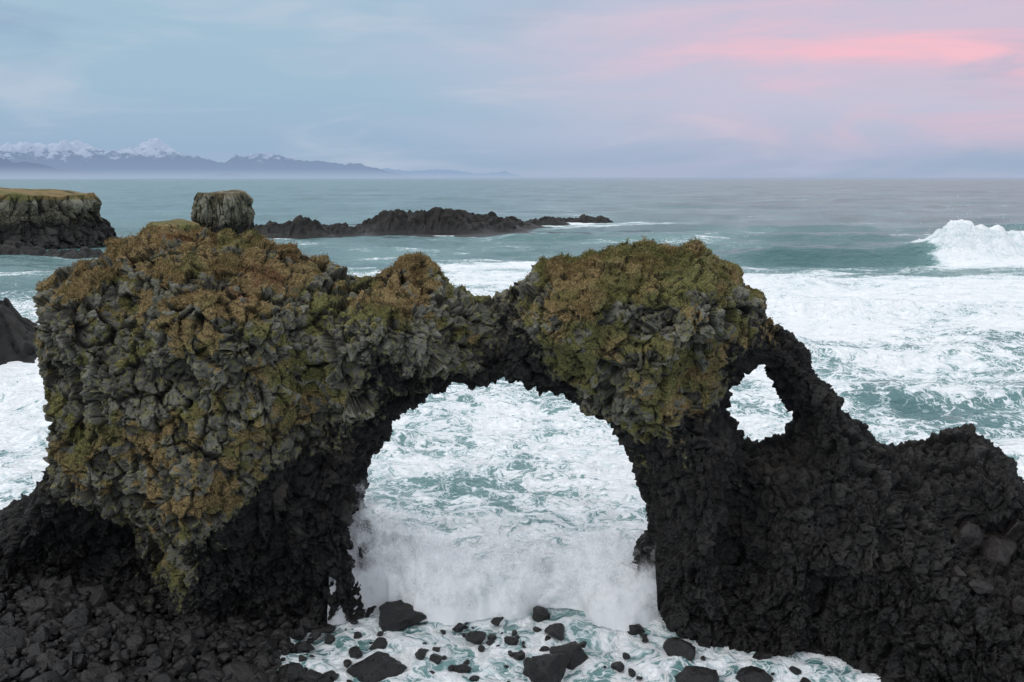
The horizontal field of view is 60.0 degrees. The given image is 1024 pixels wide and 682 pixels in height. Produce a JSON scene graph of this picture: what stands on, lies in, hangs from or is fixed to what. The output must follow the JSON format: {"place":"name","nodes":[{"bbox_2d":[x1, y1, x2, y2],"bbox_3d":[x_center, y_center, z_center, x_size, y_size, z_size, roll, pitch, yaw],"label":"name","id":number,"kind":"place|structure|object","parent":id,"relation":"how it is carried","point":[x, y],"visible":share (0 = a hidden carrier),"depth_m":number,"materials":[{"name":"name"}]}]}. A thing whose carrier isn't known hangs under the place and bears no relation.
{"place":"outdoors","nodes":[
{"label":"outdoors","id":0,"kind":"place"},
{"bbox_2d":[0,240,103,258],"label":"shore boulder bank","id":1,"kind":"structure","parent":0,"point":[9,247],"depth_m":201.05,"materials":[{"name":"grey stone"}]},
{"bbox_2d":[0,158,148,178],"bbox_3d":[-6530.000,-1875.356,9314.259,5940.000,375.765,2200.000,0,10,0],"label":"mountain foothills","id":2,"kind":"structure","parent":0,"point":[18,170],"depth_m":9082.32,"materials":[{"name":"blue stone"}]},
{"bbox_2d":[0,574,359,681],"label":"beach ground","id":3,"kind":"structure","parent":0,"point":[124,667],"depth_m":32.29,"materials":[{"name":"stone"}]},
{"bbox_2d":[278,662,304,681],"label":"boulder","id":4,"kind":"object","parent":3,"relation":"on","point":[291,672],"visible":0.87,"depth_m":32.34,"materials":[{"name":"stone"}]},
{"bbox_2d":[294,641,314,651],"bbox_3d":[-8.097,11.905,34.618,0.790,0.416,0.605,0,10,0],"label":"boulder","id":5,"kind":"object","parent":3,"relation":"on","point":[302,645],"visible":0.97,"depth_m":34.49,"materials":[{"name":"stone"}]},
{"bbox_2d":[0,138,413,177],"bbox_3d":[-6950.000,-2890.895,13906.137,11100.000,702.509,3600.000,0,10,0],"label":"mountain range","id":6,"kind":"structure","parent":0,"point":[155,158],"depth_m":13057.20,"materials":[{"name":"blue stone"}]},
{"bbox_2d":[199,173,253,177],"bbox_3d":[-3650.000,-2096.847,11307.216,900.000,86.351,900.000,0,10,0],"label":"headland","id":7,"kind":"structure","parent":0,"point":[228,175],"depth_m":11159.11,"materials":[{"name":"blue stone"}]},
{"bbox_2d":[382,168,526,177],"bbox_3d":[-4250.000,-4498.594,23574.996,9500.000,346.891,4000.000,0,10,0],"label":"mountains","id":8,"kind":"structure","parent":0,"point":[439,173],"depth_m":22631.15,"materials":[{"name":"stone"}]},
{"bbox_2d":[0,177,1023,681],"bbox_3d":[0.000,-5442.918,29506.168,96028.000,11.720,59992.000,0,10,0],"label":"sea","id":9,"kind":"structure","parent":0,"point":[888,319],"depth_m":92.66,"materials":[{"name":"liquid"}]},
{"bbox_2d":[0,298,37,364],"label":"shore rock","id":10,"kind":"object","parent":9,"relation":"in","point":[17,333],"visible":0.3,"depth_m":89.19,"materials":[{"name":"grey stone"}]},
{"bbox_2d":[0,187,118,249],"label":"grassy headland","id":11,"kind":"structure","parent":9,"relation":"in","point":[46,219],"depth_m":225.32,"materials":[{"name":"grey stone"}]},
{"bbox_2d":[190,189,254,237],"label":"sea stack","id":12,"kind":"object","parent":9,"relation":"in","point":[223,209],"visible":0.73,"depth_m":198.69,"materials":[{"name":"grey stone"}]},
{"bbox_2d":[316,623,335,632],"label":"boulder","id":13,"kind":"object","parent":9,"relation":"in","point":[327,628],"visible":0.98,"depth_m":35.83,"materials":[{"name":"stone"}]},
{"bbox_2d":[316,670,335,681],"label":"boulder","id":14,"kind":"object","parent":9,"relation":"in","point":[325,677],"visible":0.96,"depth_m":32.24,"materials":[{"name":"stone"}]},
{"bbox_2d":[348,646,362,658],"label":"boulder","id":15,"kind":"object","parent":9,"relation":"in","point":[355,652],"visible":1,"depth_m":33.87,"materials":[{"name":"stone"}]},
{"bbox_2d":[346,651,406,681],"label":"boulder","id":16,"kind":"object","parent":9,"relation":"in","point":[377,666],"visible":0.97,"depth_m":32.65,"materials":[{"name":"stone"}]},
{"bbox_2d":[369,637,387,649],"bbox_3d":[-5.242,11.927,34.723,0.739,0.493,0.804,0,10,0],"label":"boulder","id":17,"kind":"object","parent":9,"relation":"in","point":[380,642],"visible":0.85,"depth_m":34.56,"materials":[{"name":"stone"}]},
{"bbox_2d":[379,600,426,631],"bbox_3d":[-4.666,11.629,36.992,2.125,1.212,1.716,-7,12,-32],"label":"boulder","id":18,"kind":"object","parent":9,"relation":"in","point":[398,615],"visible":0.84,"depth_m":36.46,"materials":[{"name":"stone"}]},
{"bbox_2d":[415,648,428,659],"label":"boulder","id":19,"kind":"object","parent":9,"relation":"in","point":[420,653],"visible":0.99,"depth_m":33.84,"materials":[{"name":"stone"}]},
{"bbox_2d":[429,653,442,664],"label":"boulder","id":20,"kind":"object","parent":9,"relation":"in","point":[436,659],"visible":1,"depth_m":33.56,"materials":[{"name":"stone"}]},
{"bbox_2d":[254,207,650,238],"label":"rocky skerry","id":21,"kind":"structure","parent":9,"relation":"in","point":[436,221],"depth_m":304.26,"materials":[{"name":"grey stone"}]},
{"bbox_2d":[452,623,463,632],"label":"boulder","id":22,"kind":"object","parent":9,"relation":"in","point":[458,627],"visible":1,"depth_m":35.95,"materials":[{"name":"stone"}]},
{"bbox_2d":[452,664,471,672],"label":"boulder","id":23,"kind":"object","parent":9,"relation":"in","point":[462,668],"visible":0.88,"depth_m":32.85,"materials":[{"name":"stone"}]},
{"bbox_2d":[465,631,486,644],"bbox_3d":[-1.439,11.769,35.197,0.863,0.482,0.616,-3,11,-17],"label":"boulder","id":24,"kind":"object","parent":9,"relation":"on","point":[476,637],"visible":1,"depth_m":35.04,"materials":[{"name":"stone"}]},
{"bbox_2d":[327,501,657,631],"bbox_3d":[-0.728,7.320,37.858,13.682,8.031,5.490,0,10,0],"label":"wave splash","id":25,"kind":"object","parent":9,"relation":"on","point":[610,609],"visible":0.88,"depth_m":37.12,"materials":[{"name":"white liquid"}]},
{"bbox_2d":[351,464,636,611],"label":"sea spray droplets","id":26,"kind":"object","parent":9,"relation":"on","point":[391,530],"visible":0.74,"depth_m":37.71,"materials":[{"name":"white liquid"}]},
{"bbox_2d":[490,617,503,625],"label":"boulder","id":27,"kind":"object","parent":9,"relation":"in","point":[495,621],"visible":1,"depth_m":36.47,"materials":[{"name":"stone"}]},
{"bbox_2d":[504,636,518,644],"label":"boulder","id":28,"kind":"object","parent":9,"relation":"in","point":[510,640],"visible":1,"depth_m":34.92,"materials":[{"name":"stone"}]},
{"bbox_2d":[0,226,1023,681],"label":"sea arch rock","id":29,"kind":"object","parent":9,"relation":"in","point":[824,524],"visible":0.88,"depth_m":34.12,"materials":[{"name":"black stone"}]},
{"bbox_2d":[144,219,201,232],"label":"rock knoll","id":30,"kind":"structure","parent":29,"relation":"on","point":[181,224],"depth_m":192.09,"materials":[{"name":"green plant"}]},
{"bbox_2d":[31,225,776,591],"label":"grass","id":31,"kind":"structure","parent":29,"relation":"on","point":[401,259],"depth_m":34.09,"materials":[{"name":"brown plant"}]},
{"bbox_2d":[949,518,1023,615],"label":"fallen boulders","id":32,"kind":"object","parent":29,"relation":"on","point":[1001,549],"visible":0.93,"depth_m":33.59,"materials":[{"name":"stone"}]},
{"bbox_2d":[513,650,524,660],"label":"boulder","id":33,"kind":"object","parent":9,"relation":"in","point":[519,655],"visible":1,"depth_m":33.87,"materials":[{"name":"stone"}]},
{"bbox_2d":[532,605,549,621],"bbox_3d":[1.134,11.454,37.218,0.763,0.661,0.776,-10,15,-43],"label":"boulder","id":34,"kind":"object","parent":9,"relation":"in","point":[540,613],"visible":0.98,"depth_m":36.97,"materials":[{"name":"stone"}]},
{"bbox_2d":[287,622,801,681],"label":"surf stones","id":35,"kind":"object","parent":9,"relation":"on","point":[491,638],"visible":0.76,"depth_m":34.52,"materials":[{"name":"black stone"}]},
{"bbox_2d":[523,653,569,681],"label":"boulder","id":36,"kind":"object","parent":9,"relation":"in","point":[547,668],"visible":0.97,"depth_m":32.38,"materials":[{"name":"stone"}]},
{"bbox_2d":[544,623,564,640],"bbox_3d":[1.726,11.710,35.681,0.870,0.622,0.990,0,10,0],"label":"boulder","id":37,"kind":"object","parent":9,"relation":"in","point":[556,630],"visible":1,"depth_m":35.48,"materials":[{"name":"stone"}]},
{"bbox_2d":[549,641,588,669],"bbox_3d":[2.150,11.955,34.058,1.324,0.932,1.327,-9,14,-39],"label":"boulder","id":38,"kind":"object","parent":9,"relation":"in","point":[574,652],"visible":0.84,"depth_m":33.65,"materials":[{"name":"stone"}]},
{"bbox_2d":[610,661,624,671],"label":"boulder","id":39,"kind":"object","parent":9,"relation":"in","point":[618,666],"visible":1,"depth_m":33.04,"materials":[{"name":"stone"}]},
{"bbox_2d":[627,624,644,634],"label":"boulder","id":40,"kind":"object","parent":9,"relation":"in","point":[636,629],"visible":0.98,"depth_m":35.87,"materials":[{"name":"stone"}]},
{"bbox_2d":[663,637,695,660],"bbox_3d":[6.441,11.922,34.165,1.263,0.792,1.144,3,11,14],"label":"boulder","id":41,"kind":"object","parent":9,"relation":"in","point":[674,646],"visible":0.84,"depth_m":33.95,"materials":[{"name":"stone"}]},
{"bbox_2d":[675,666,718,681],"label":"boulder","id":42,"kind":"object","parent":9,"relation":"in","point":[694,674],"visible":1,"depth_m":32.01,"materials":[{"name":"stone"}]},
{"bbox_2d":[735,666,773,681],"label":"boulder","id":43,"kind":"object","parent":9,"relation":"in","point":[750,674],"visible":0.99,"depth_m":32.25,"materials":[{"name":"stone"}]},
{"bbox_2d":[752,649,772,659],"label":"boulder","id":44,"kind":"object","parent":9,"relation":"in","point":[762,654],"visible":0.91,"depth_m":33.76,"materials":[{"name":"stone"}]},
{"bbox_2d":[800,677,810,681],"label":"boulder","id":45,"kind":"object","parent":9,"relation":"in","point":[804,679],"visible":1,"depth_m":31.79,"materials":[{"name":"stone"}]},
{"bbox_2d":[0,0,1023,176],"label":"sky","id":46,"kind":"structure","parent":0,"point":[525,88],"materials":[{"name":"blue"}]}
]}

